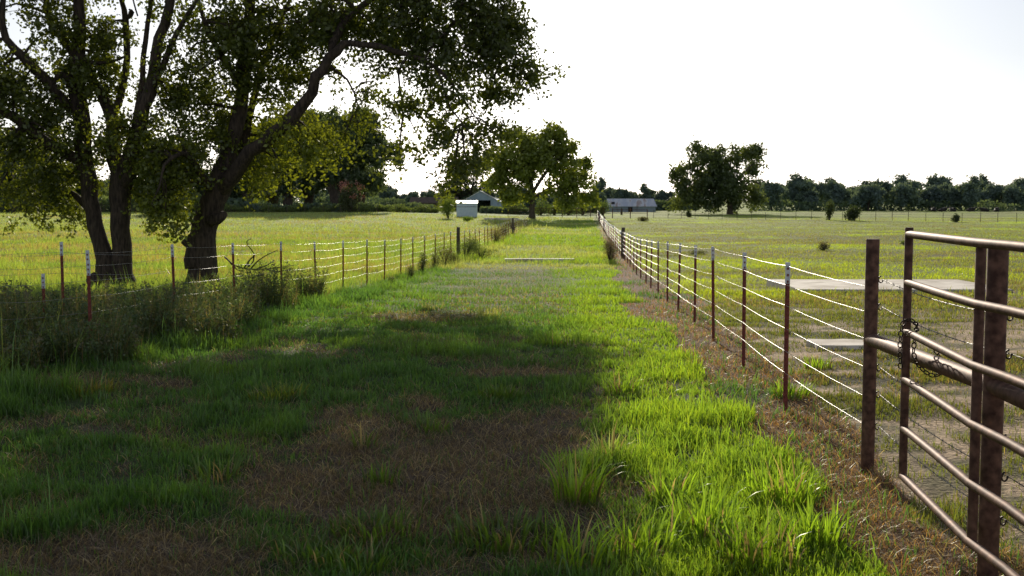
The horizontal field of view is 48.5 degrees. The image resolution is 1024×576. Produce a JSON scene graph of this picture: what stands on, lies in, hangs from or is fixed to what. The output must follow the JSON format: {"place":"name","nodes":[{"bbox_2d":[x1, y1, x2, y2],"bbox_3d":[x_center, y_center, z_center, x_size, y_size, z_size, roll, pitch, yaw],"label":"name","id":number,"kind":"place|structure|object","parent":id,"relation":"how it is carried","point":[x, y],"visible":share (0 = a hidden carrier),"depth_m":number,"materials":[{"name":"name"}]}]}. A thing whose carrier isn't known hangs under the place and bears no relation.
{"place":"outdoors","nodes":[
{"label":"outdoors","id":0,"kind":"place"},
{"bbox_2d":[0,201,1023,575],"bbox_3d":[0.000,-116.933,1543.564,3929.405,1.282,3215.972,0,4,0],"label":"ground","id":1,"kind":"structure","parent":0,"point":[938,487],"depth_m":9.44,"materials":[{"name":"soil"}]},
{"bbox_2d":[0,283,52,320],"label":"weed clump","id":2,"kind":"object","parent":1,"relation":"on","point":[17,299],"visible":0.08,"depth_m":14.80,"materials":[{"name":"green plant"}]},
{"bbox_2d":[0,278,57,310],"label":"weed clump","id":3,"kind":"object","parent":1,"relation":"on","point":[33,297],"visible":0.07,"depth_m":17.42,"materials":[{"name":"green plant"}]},
{"bbox_2d":[0,317,67,377],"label":"weed clump","id":4,"kind":"object","parent":1,"relation":"on","point":[27,349],"visible":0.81,"depth_m":11.39,"materials":[{"name":"green plant"}]},
{"bbox_2d":[0,130,74,211],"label":"background tree","id":5,"kind":"object","parent":1,"relation":"on","point":[4,173],"visible":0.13,"depth_m":186.33,"materials":[{"name":"green plant"}]},
{"bbox_2d":[0,275,95,346],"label":"weed clump","id":6,"kind":"object","parent":1,"relation":"on","point":[21,314],"visible":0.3,"depth_m":13.08,"materials":[{"name":"green plant"}]},
{"bbox_2d":[31,155,108,203],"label":"background tree","id":7,"kind":"object","parent":1,"relation":"on","point":[104,191],"visible":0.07,"depth_m":201.60,"materials":[{"name":"green plant"}]},
{"bbox_2d":[0,0,140,286],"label":"shade tree","id":8,"kind":"object","parent":1,"relation":"on","point":[35,132],"visible":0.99,"depth_m":28.27,"materials":[{"name":"green plant"}]},
{"bbox_2d":[14,304,152,366],"bbox_3d":[-4.590,0.524,12.187,1.513,0.814,1.370,0,4,0],"label":"weed clump","id":9,"kind":"object","parent":1,"relation":"on","point":[104,345],"visible":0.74,"depth_m":11.99,"materials":[{"name":"green plant"}]},
{"bbox_2d":[55,372,121,395],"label":"grass tuft","id":10,"kind":"object","parent":1,"relation":"on","point":[109,387],"visible":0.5,"depth_m":10.10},
{"bbox_2d":[86,272,103,285],"bbox_3d":[-10.293,-0.127,28.065,0.398,0.537,0.439,-3,5,-33],"label":"tree stump","id":11,"kind":"object","parent":1,"relation":"on","point":[94,277],"visible":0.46,"depth_m":27.95,"materials":[{"name":"wood"}]},
{"bbox_2d":[37,275,159,312],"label":"weed clump","id":12,"kind":"object","parent":1,"relation":"on","point":[106,288],"visible":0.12,"depth_m":16.89,"materials":[{"name":"green plant"}]},
{"bbox_2d":[54,290,157,342],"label":"weed clump","id":13,"kind":"object","parent":1,"relation":"on","point":[137,315],"visible":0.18,"depth_m":13.63,"materials":[{"name":"green plant"}]},
{"bbox_2d":[68,0,228,284],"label":"shade tree","id":14,"kind":"object","parent":1,"relation":"on","point":[118,129],"visible":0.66,"depth_m":28.43,"materials":[{"name":"green plant"}]},
{"bbox_2d":[87,272,217,337],"bbox_3d":[-4.705,0.261,14.979,1.906,1.034,1.918,-2,5,-25],"label":"weed clump","id":15,"kind":"object","parent":1,"relation":"on","point":[154,309],"visible":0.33,"depth_m":14.77,"materials":[{"name":"green plant"}]},
{"bbox_2d":[131,140,210,197],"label":"background tree","id":16,"kind":"object","parent":1,"relation":"on","point":[200,187],"visible":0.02,"depth_m":197.12,"materials":[{"name":"green plant"}]},
{"bbox_2d":[150,301,247,344],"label":"weed clump","id":17,"kind":"object","parent":1,"relation":"on","point":[221,325],"visible":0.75,"depth_m":14.24,"materials":[{"name":"green plant"}]},
{"bbox_2d":[158,277,242,304],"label":"weed clump","id":18,"kind":"object","parent":1,"relation":"on","point":[197,290],"visible":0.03,"depth_m":19.62,"materials":[{"name":"green plant"}]},
{"bbox_2d":[182,448,246,484],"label":"grass tuft","id":19,"kind":"object","parent":1,"relation":"on","point":[208,471],"visible":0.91,"depth_m":6.92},
{"bbox_2d":[162,267,271,317],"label":"weed clump","id":20,"kind":"object","parent":1,"relation":"on","point":[220,291],"visible":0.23,"depth_m":17.62,"materials":[{"name":"green plant"}]},
{"bbox_2d":[193,289,269,327],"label":"weed clump","id":21,"kind":"object","parent":1,"relation":"on","point":[240,305],"visible":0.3,"depth_m":16.19,"materials":[{"name":"green plant"}]},
{"bbox_2d":[9,204,486,214],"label":"field fence","id":22,"kind":"object","parent":1,"relation":"on","point":[304,207],"visible":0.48,"depth_m":177.53,"materials":[{"name":"brown wood"}]},
{"bbox_2d":[224,239,293,272],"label":"fallen branch","id":23,"kind":"object","parent":1,"relation":"on","point":[230,262],"visible":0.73,"depth_m":31.04,"materials":[{"name":"wood"}]},
{"bbox_2d":[0,218,526,335],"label":"wire fence","id":24,"kind":"object","parent":1,"relation":"on","point":[61,254],"visible":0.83,"depth_m":18.39,"materials":[{"name":"metal"}]},
{"bbox_2d":[223,256,303,309],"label":"weed clump","id":25,"kind":"object","parent":1,"relation":"on","point":[277,288],"visible":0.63,"depth_m":20.35,"materials":[{"name":"green plant"}]},
{"bbox_2d":[0,210,540,374],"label":"field grass","id":26,"kind":"structure","parent":1,"relation":"on","point":[293,253],"depth_m":59.37,"materials":[{"name":"plant"}]},
{"bbox_2d":[244,378,307,401],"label":"grass tuft","id":27,"kind":"object","parent":1,"relation":"on","point":[281,388],"visible":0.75,"depth_m":9.76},
{"bbox_2d":[253,190,302,203],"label":"grove tree","id":28,"kind":"object","parent":1,"relation":"on","point":[273,200],"depth_m":221.13,"materials":[{"name":"green plant"}]},
{"bbox_2d":[272,107,327,203],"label":"grove tree","id":29,"kind":"object","parent":1,"relation":"on","point":[309,198],"visible":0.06,"depth_m":199.89,"materials":[{"name":"green plant"}]},
{"bbox_2d":[286,258,330,298],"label":"weed clump","id":30,"kind":"object","parent":1,"relation":"on","point":[314,287],"visible":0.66,"depth_m":22.75,"materials":[{"name":"green plant"}]},
{"bbox_2d":[273,525,363,570],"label":"grass tuft","id":31,"kind":"object","parent":1,"relation":"on","point":[316,556],"visible":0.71,"depth_m":5.35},
{"bbox_2d":[119,0,570,283],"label":"shade tree","id":32,"kind":"object","parent":1,"relation":"on","point":[498,31],"visible":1,"depth_m":27.56,"materials":[{"name":"green plant"}]},
{"bbox_2d":[338,179,365,212],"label":"flowering bush","id":33,"kind":"object","parent":1,"relation":"on","point":[348,199],"visible":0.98,"depth_m":181.00,"materials":[{"name":"green plant"}]},
{"bbox_2d":[325,159,389,202],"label":"grove tree","id":34,"kind":"object","parent":1,"relation":"on","point":[373,194],"visible":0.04,"depth_m":222.64,"materials":[{"name":"green plant"}]},
{"bbox_2d":[318,531,404,575],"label":"grass tuft","id":35,"kind":"object","parent":1,"relation":"on","point":[338,562],"visible":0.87,"depth_m":5.21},
{"bbox_2d":[344,421,382,449],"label":"grass tuft","id":36,"kind":"object","parent":1,"relation":"on","point":[366,441],"visible":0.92,"depth_m":7.73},
{"bbox_2d":[320,502,424,546],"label":"grass tuft","id":37,"kind":"object","parent":1,"relation":"on","point":[374,529],"visible":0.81,"depth_m":5.77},
{"bbox_2d":[359,458,409,488],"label":"grass tuft","id":38,"kind":"object","parent":1,"relation":"on","point":[374,477],"visible":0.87,"depth_m":6.75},
{"bbox_2d":[381,187,397,200],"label":"tree","id":39,"kind":"object","parent":1,"relation":"on","point":[389,194],"visible":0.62,"depth_m":413.73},
{"bbox_2d":[416,249,428,271],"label":"leafy weeds","id":40,"kind":"object","parent":1,"relation":"on","point":[422,262],"visible":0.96,"depth_m":38.04,"materials":[{"name":"green plant"}]},
{"bbox_2d":[410,410,452,434],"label":"grass tuft","id":41,"kind":"object","parent":1,"relation":"on","point":[426,422],"visible":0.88,"depth_m":8.44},
{"bbox_2d":[410,197,458,210],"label":"farm shed","id":42,"kind":"structure","parent":1,"relation":"on","point":[427,200],"depth_m":235.94,"materials":[{"name":"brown wood"}]},
{"bbox_2d":[433,240,457,262],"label":"leafy weeds","id":43,"kind":"object","parent":1,"relation":"on","point":[443,252],"visible":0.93,"depth_m":43.70,"materials":[{"name":"green plant"}]},
{"bbox_2d":[437,193,456,218],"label":"shrub","id":44,"kind":"object","parent":1,"relation":"on","point":[448,205],"visible":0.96,"depth_m":149.40,"materials":[{"name":"green plant"}]},
{"bbox_2d":[428,155,492,200],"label":"background tree","id":45,"kind":"object","parent":1,"relation":"on","point":[465,192],"visible":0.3,"depth_m":248.01,"materials":[{"name":"green plant"}]},
{"bbox_2d":[456,201,477,216],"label":"white shed","id":46,"kind":"structure","parent":1,"relation":"on","point":[467,208],"depth_m":161.63,"materials":[{"name":"paint"}]},
{"bbox_2d":[455,234,478,257],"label":"leafy weeds","id":47,"kind":"object","parent":1,"relation":"on","point":[470,246],"visible":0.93,"depth_m":49.19,"materials":[{"name":"green plant"}]},
{"bbox_2d":[463,191,502,211],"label":"barn","id":48,"kind":"structure","parent":1,"relation":"on","point":[481,195],"depth_m":227.24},
{"bbox_2d":[469,243,498,258],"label":"leafy weeds","id":49,"kind":"object","parent":1,"relation":"on","point":[480,248],"visible":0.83,"depth_m":49.75,"materials":[{"name":"green plant"}]},
{"bbox_2d":[473,188,497,209],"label":"tree","id":50,"kind":"object","parent":1,"relation":"on","point":[480,203],"visible":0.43,"depth_m":231.19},
{"bbox_2d":[473,304,503,318],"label":"grass tuft","id":51,"kind":"object","parent":1,"relation":"on","point":[486,312],"visible":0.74,"depth_m":18.19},
{"bbox_2d":[485,226,506,242],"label":"leafy weeds","id":52,"kind":"object","parent":1,"relation":"on","point":[496,234],"visible":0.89,"depth_m":74.63,"materials":[{"name":"green plant"}]},
{"bbox_2d":[477,380,525,399],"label":"grass tuft","id":53,"kind":"object","parent":1,"relation":"on","point":[496,391],"visible":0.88,"depth_m":9.81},
{"bbox_2d":[444,499,567,559],"bbox_3d":[-0.062,1.194,5.699,0.671,0.192,0.627,4,6,42],"label":"grass tuft","id":54,"kind":"object","parent":1,"relation":"on","point":[483,531],"visible":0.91,"depth_m":5.66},
{"bbox_2d":[0,216,1023,575],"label":"lane grass","id":55,"kind":"structure","parent":1,"relation":"on","point":[20,388],"depth_m":8.89,"materials":[{"name":"plant"}]},
{"bbox_2d":[0,192,1023,214],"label":"undergrowth","id":56,"kind":"object","parent":1,"relation":"on","point":[394,201],"visible":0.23,"depth_m":283.78,"materials":[{"name":"plant"}]},
{"bbox_2d":[203,125,269,204],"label":"grove tree","id":57,"kind":"object","parent":56,"relation":"on","point":[235,193],"visible":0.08,"depth_m":194.12,"materials":[{"name":"green plant"}]},
{"bbox_2d":[250,104,316,204],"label":"grove tree","id":58,"kind":"object","parent":56,"relation":"on","point":[283,189],"visible":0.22,"depth_m":193.52,"materials":[{"name":"green plant"}]},
{"bbox_2d":[294,103,406,203],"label":"grove tree","id":59,"kind":"object","parent":56,"relation":"on","point":[357,171],"visible":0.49,"depth_m":191.92,"materials":[{"name":"green plant"}]},
{"bbox_2d":[404,190,418,202],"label":"tree","id":60,"kind":"object","parent":56,"relation":"on","point":[411,194],"visible":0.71,"depth_m":386.40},
{"bbox_2d":[505,258,574,261],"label":"culvert kerb","id":61,"kind":"structure","parent":1,"relation":"on","point":[531,259],"depth_m":46.46,"materials":[{"name":"concrete"}]},
{"bbox_2d":[478,119,602,218],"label":"lane tree","id":62,"kind":"object","parent":1,"relation":"on","point":[527,161],"visible":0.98,"depth_m":157.90,"materials":[{"name":"green plant"}]},
{"bbox_2d":[535,198,552,214],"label":"hedge shrub","id":63,"kind":"object","parent":1,"relation":"on","point":[541,211],"visible":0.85,"depth_m":197.25,"materials":[{"name":"green plant"}]},
{"bbox_2d":[540,330,574,346],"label":"grass tuft","id":64,"kind":"object","parent":1,"relation":"on","point":[547,340],"visible":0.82,"depth_m":13.82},
{"bbox_2d":[535,207,603,217],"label":"corral fence","id":65,"kind":"object","parent":1,"relation":"on","point":[576,215],"visible":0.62,"depth_m":175.57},
{"bbox_2d":[536,443,624,506],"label":"grass tuft","id":66,"kind":"object","parent":1,"relation":"on","point":[578,482],"visible":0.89,"depth_m":6.34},
{"bbox_2d":[534,502,626,574],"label":"grass tuft","id":67,"kind":"object","parent":1,"relation":"on","point":[584,542],"visible":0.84,"depth_m":5.29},
{"bbox_2d":[591,175,608,198],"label":"tree","id":68,"kind":"object","parent":1,"relation":"on","point":[602,182],"visible":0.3,"depth_m":312.53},
{"bbox_2d":[602,234,618,261],"bbox_3d":[3.971,-1.567,45.876,0.657,1.217,0.573,-2,5,-29],"label":"dry brush","id":69,"kind":"object","parent":1,"relation":"on","point":[610,254],"visible":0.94,"depth_m":45.88,"materials":[{"name":"brown plant"}]},
{"bbox_2d":[587,419,642,461],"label":"grass tuft","id":70,"kind":"object","parent":1,"relation":"on","point":[611,443],"visible":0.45,"depth_m":7.33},
{"bbox_2d":[609,187,632,198],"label":"tree","id":71,"kind":"object","parent":1,"relation":"on","point":[619,193],"visible":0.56,"depth_m":299.71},
{"bbox_2d":[598,370,647,395],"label":"grass tuft","id":72,"kind":"object","parent":1,"relation":"on","point":[626,384],"visible":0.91,"depth_m":10.08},
{"bbox_2d":[605,199,656,211],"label":"long barn","id":73,"kind":"structure","parent":1,"relation":"on","point":[641,205],"depth_m":261.42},
{"bbox_2d":[570,495,699,562],"bbox_3d":[0.589,1.162,5.524,0.646,0.282,0.578,0,4,0],"label":"grass tuft","id":74,"kind":"object","parent":1,"relation":"on","point":[631,540],"visible":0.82,"depth_m":5.51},
{"bbox_2d":[638,182,656,198],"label":"tree","id":75,"kind":"object","parent":1,"relation":"on","point":[646,192],"visible":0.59,"depth_m":301.05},
{"bbox_2d":[655,189,675,201],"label":"tree","id":76,"kind":"object","parent":1,"relation":"on","point":[662,193],"visible":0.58,"depth_m":309.51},
{"bbox_2d":[629,463,709,502],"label":"grass tuft","id":77,"kind":"object","parent":1,"relation":"on","point":[657,491],"visible":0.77,"depth_m":6.46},
{"bbox_2d":[645,467,763,539],"bbox_3d":[1.015,1.102,5.800,0.563,0.336,0.515,-3,6,-37],"label":"grass tuft","id":78,"kind":"object","parent":1,"relation":"on","point":[702,511],"visible":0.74,"depth_m":5.82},
{"bbox_2d":[662,135,768,214],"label":"pasture tree","id":79,"kind":"object","parent":1,"relation":"on","point":[719,181],"visible":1,"depth_m":212.50,"materials":[{"name":"green plant"}]},
{"bbox_2d":[597,210,863,422],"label":"wire fence","id":80,"kind":"object","parent":1,"relation":"on","point":[786,321],"visible":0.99,"depth_m":13.79,"materials":[{"name":"metal"}]},
{"bbox_2d":[699,498,809,573],"bbox_3d":[1.137,1.158,5.341,0.555,0.307,0.597,0,4,0],"label":"grass tuft","id":81,"kind":"object","parent":1,"relation":"on","point":[745,540],"visible":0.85,"depth_m":5.32,"materials":[{"name":"plant"}]},
{"bbox_2d":[759,179,785,209],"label":"tree","id":82,"kind":"object","parent":1,"relation":"on","point":[774,192],"visible":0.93,"depth_m":284.78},
{"bbox_2d":[729,453,836,511],"bbox_3d":[1.521,1.085,6.365,0.606,0.288,0.624,1,5,18],"label":"grass tuft","id":83,"kind":"object","parent":1,"relation":"on","point":[782,484],"visible":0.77,"depth_m":6.36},
{"bbox_2d":[767,374,816,399],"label":"grass tuft","id":84,"kind":"object","parent":1,"relation":"on","point":[793,390],"visible":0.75,"depth_m":9.80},
{"bbox_2d":[782,172,818,202],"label":"tree","id":85,"kind":"object","parent":1,"relation":"on","point":[798,183],"visible":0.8,"depth_m":292.49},
{"bbox_2d":[794,190,819,210],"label":"tree","id":86,"kind":"object","parent":1,"relation":"on","point":[800,196],"visible":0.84,"depth_m":290.06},
{"bbox_2d":[605,217,1023,550],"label":"pasture grass","id":87,"kind":"structure","parent":1,"relation":"on","point":[849,395],"depth_m":23.72,"materials":[{"name":"plant"}]},
{"bbox_2d":[801,353,835,369],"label":"grass tuft","id":88,"kind":"object","parent":1,"relation":"on","point":[817,364],"visible":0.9,"depth_m":11.69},
{"bbox_2d":[764,495,879,555],"bbox_3d":[1.530,1.163,5.630,0.550,0.243,0.517,0,4,0],"label":"grass tuft","id":89,"kind":"object","parent":1,"relation":"on","point":[829,524],"visible":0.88,"depth_m":5.61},
{"bbox_2d":[814,180,843,203],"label":"tree","id":90,"kind":"object","parent":1,"relation":"on","point":[820,187],"visible":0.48,"depth_m":297.19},
{"bbox_2d":[825,199,834,219],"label":"young tree","id":91,"kind":"object","parent":1,"relation":"on","point":[829,212],"visible":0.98,"depth_m":154.31,"materials":[{"name":"green plant"}]},
{"bbox_2d":[806,339,862,349],"bbox_3d":[3.945,0.742,13.748,0.750,0.180,0.680,0,4,0],"label":"concrete cover","id":92,"kind":"object","parent":1,"relation":"on","point":[840,344],"visible":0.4,"depth_m":13.59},
{"bbox_2d":[821,184,855,210],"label":"tree","id":93,"kind":"object","parent":1,"relation":"on","point":[837,196],"visible":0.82,"depth_m":293.05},
{"bbox_2d":[653,210,1023,222],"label":"field fence","id":94,"kind":"object","parent":1,"relation":"on","point":[892,214],"visible":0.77,"depth_m":150.95,"materials":[{"name":"brown wood"}]},
{"bbox_2d":[843,204,862,220],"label":"cedar bush","id":95,"kind":"object","parent":1,"relation":"on","point":[851,214],"visible":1,"depth_m":152.49,"materials":[{"name":"green plant"}]},
{"bbox_2d":[845,181,886,210],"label":"tree","id":96,"kind":"object","parent":1,"relation":"on","point":[866,196],"visible":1,"depth_m":281.24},
{"bbox_2d":[869,178,893,205],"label":"tree","id":97,"kind":"object","parent":1,"relation":"on","point":[886,186],"visible":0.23,"depth_m":293.66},
{"bbox_2d":[767,279,1012,292],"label":"concrete slab","id":98,"kind":"structure","parent":1,"relation":"on","point":[832,284],"depth_m":27.47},
{"bbox_2d":[889,181,924,210],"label":"tree","id":99,"kind":"object","parent":1,"relation":"on","point":[903,195],"visible":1,"depth_m":279.61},
{"bbox_2d":[889,172,924,190],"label":"tree","id":100,"kind":"object","parent":1,"relation":"on","point":[901,178],"visible":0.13,"depth_m":334.43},
{"bbox_2d":[916,188,947,209],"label":"tree","id":101,"kind":"object","parent":1,"relation":"on","point":[925,193],"visible":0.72,"depth_m":289.76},
{"bbox_2d":[923,173,954,188],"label":"tree","id":102,"kind":"object","parent":1,"relation":"on","point":[935,180],"visible":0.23,"depth_m":322.00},
{"bbox_2d":[925,181,952,205],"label":"tree","id":103,"kind":"object","parent":1,"relation":"on","point":[941,186],"visible":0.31,"depth_m":291.20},
{"bbox_2d":[861,239,1023,575],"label":"brace fence","id":104,"kind":"object","parent":1,"relation":"on","point":[996,393],"visible":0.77,"depth_m":5.07,"materials":[{"name":"metal"}]},
{"bbox_2d":[898,227,1023,575],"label":"pipe gate","id":105,"kind":"structure","parent":104,"relation":"attached to","point":[979,304],"depth_m":4.79,"materials":[{"name":"metal"}]},
{"bbox_2d":[897,318,940,377],"bbox_3d":[2.129,0.312,5.971,0.298,0.327,0.107,-2,5,-25],"label":"chain","id":106,"kind":"object","parent":105,"relation":"hanging from","point":[916,328],"visible":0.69,"depth_m":5.91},
{"bbox_2d":[939,185,962,207],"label":"tree","id":107,"kind":"object","parent":1,"relation":"on","point":[951,194],"visible":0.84,"depth_m":286.51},
{"bbox_2d":[954,174,983,207],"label":"tree","id":108,"kind":"object","parent":1,"relation":"on","point":[970,195],"visible":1,"depth_m":281.09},
{"bbox_2d":[978,173,991,189],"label":"tree","id":109,"kind":"object","parent":1,"relation":"on","point":[985,181],"visible":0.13,"depth_m":331.43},
{"bbox_2d":[973,189,997,207],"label":"tree","id":110,"kind":"object","parent":1,"relation":"on","point":[984,195],"visible":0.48,"depth_m":300.03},
{"bbox_2d":[983,182,1005,206],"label":"tree","id":111,"kind":"object","parent":1,"relation":"on","point":[996,190],"visible":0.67,"depth_m":299.65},
{"bbox_2d":[1001,184,1023,203],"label":"tree","id":112,"kind":"object","parent":1,"relation":"on","point":[1012,194],"visible":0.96,"depth_m":292.56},
{"bbox_2d":[1011,176,1023,206],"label":"tree","id":113,"kind":"object","parent":1,"relation":"on","point":[1020,182],"visible":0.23,"depth_m":301.55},
{"bbox_2d":[0,217,1023,575],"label":"dry grass","id":114,"kind":"structure","parent":0,"point":[334,503],"depth_m":6.90,"materials":[{"name":"plant"}]},
{"bbox_2d":[0,0,1023,196],"label":"sky","id":115,"kind":"structure","parent":0,"point":[846,91],"materials":[{"name":"white"}]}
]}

